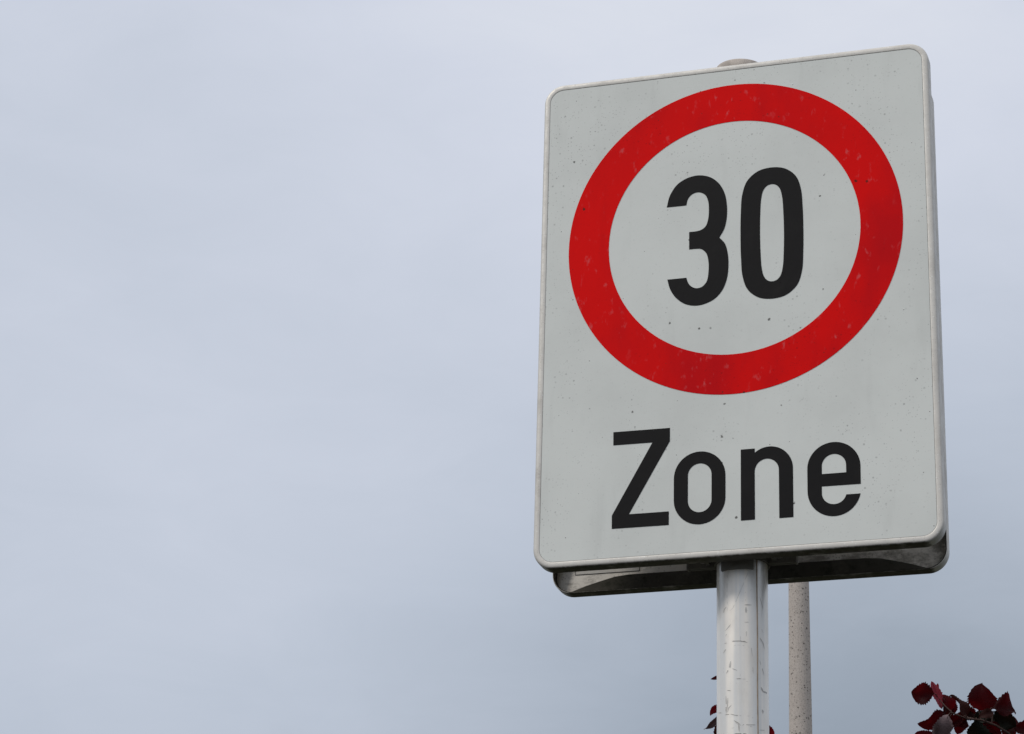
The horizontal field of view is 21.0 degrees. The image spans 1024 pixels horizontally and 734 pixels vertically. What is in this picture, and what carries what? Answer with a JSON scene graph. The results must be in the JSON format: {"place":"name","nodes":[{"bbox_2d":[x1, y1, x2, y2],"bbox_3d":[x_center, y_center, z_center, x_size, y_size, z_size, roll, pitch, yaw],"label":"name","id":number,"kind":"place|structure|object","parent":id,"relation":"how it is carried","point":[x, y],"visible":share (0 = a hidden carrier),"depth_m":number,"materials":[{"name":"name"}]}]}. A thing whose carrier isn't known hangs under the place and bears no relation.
{"place":"outdoors","nodes":[
{"label":"outdoors","id":0,"kind":"place"},
{"bbox_2d":[0,0,1023,733],"label":"sky","id":1,"kind":"structure","parent":0,"point":[270,270],"materials":[{"name":"grey"}]},
{"label":"ground","id":2,"kind":"structure","parent":0,"visible":0},
{"bbox_2d":[789,582,811,733],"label":"concrete post","id":3,"kind":"object","parent":2,"relation":"on","point":[800,709],"visible":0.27,"depth_m":12.96,"materials":[{"name":"concrete"}]},
{"bbox_2d":[705,676,1023,733],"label":"purple leaved tree","id":4,"kind":"object","parent":2,"relation":"on","point":[983,700],"visible":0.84,"depth_m":6.99,"materials":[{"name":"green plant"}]},
{"bbox_3d":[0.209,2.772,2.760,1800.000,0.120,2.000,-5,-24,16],"label":"pavement","id":5,"kind":"structure","parent":0,"visible":0},
{"bbox_2d":[717,59,768,733],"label":"sign post","id":6,"kind":"object","parent":5,"relation":"on","point":[742,660],"visible":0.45,"depth_m":3.90,"materials":[{"name":"metal"}]},
{"bbox_2d":[533,44,945,572],"bbox_3d":[0.342,-0.072,4.109,0.596,0.796,0.118,-5,-24,16],"label":"zone sign","id":7,"kind":"object","parent":6,"relation":"attached to","point":[739,361],"visible":1,"depth_m":4.05,"materials":[{"name":"grey metal"}]},
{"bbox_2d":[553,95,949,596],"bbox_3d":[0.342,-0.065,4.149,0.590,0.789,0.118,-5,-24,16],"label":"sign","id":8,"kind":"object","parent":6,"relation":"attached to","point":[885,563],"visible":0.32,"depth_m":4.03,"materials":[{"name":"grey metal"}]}
]}

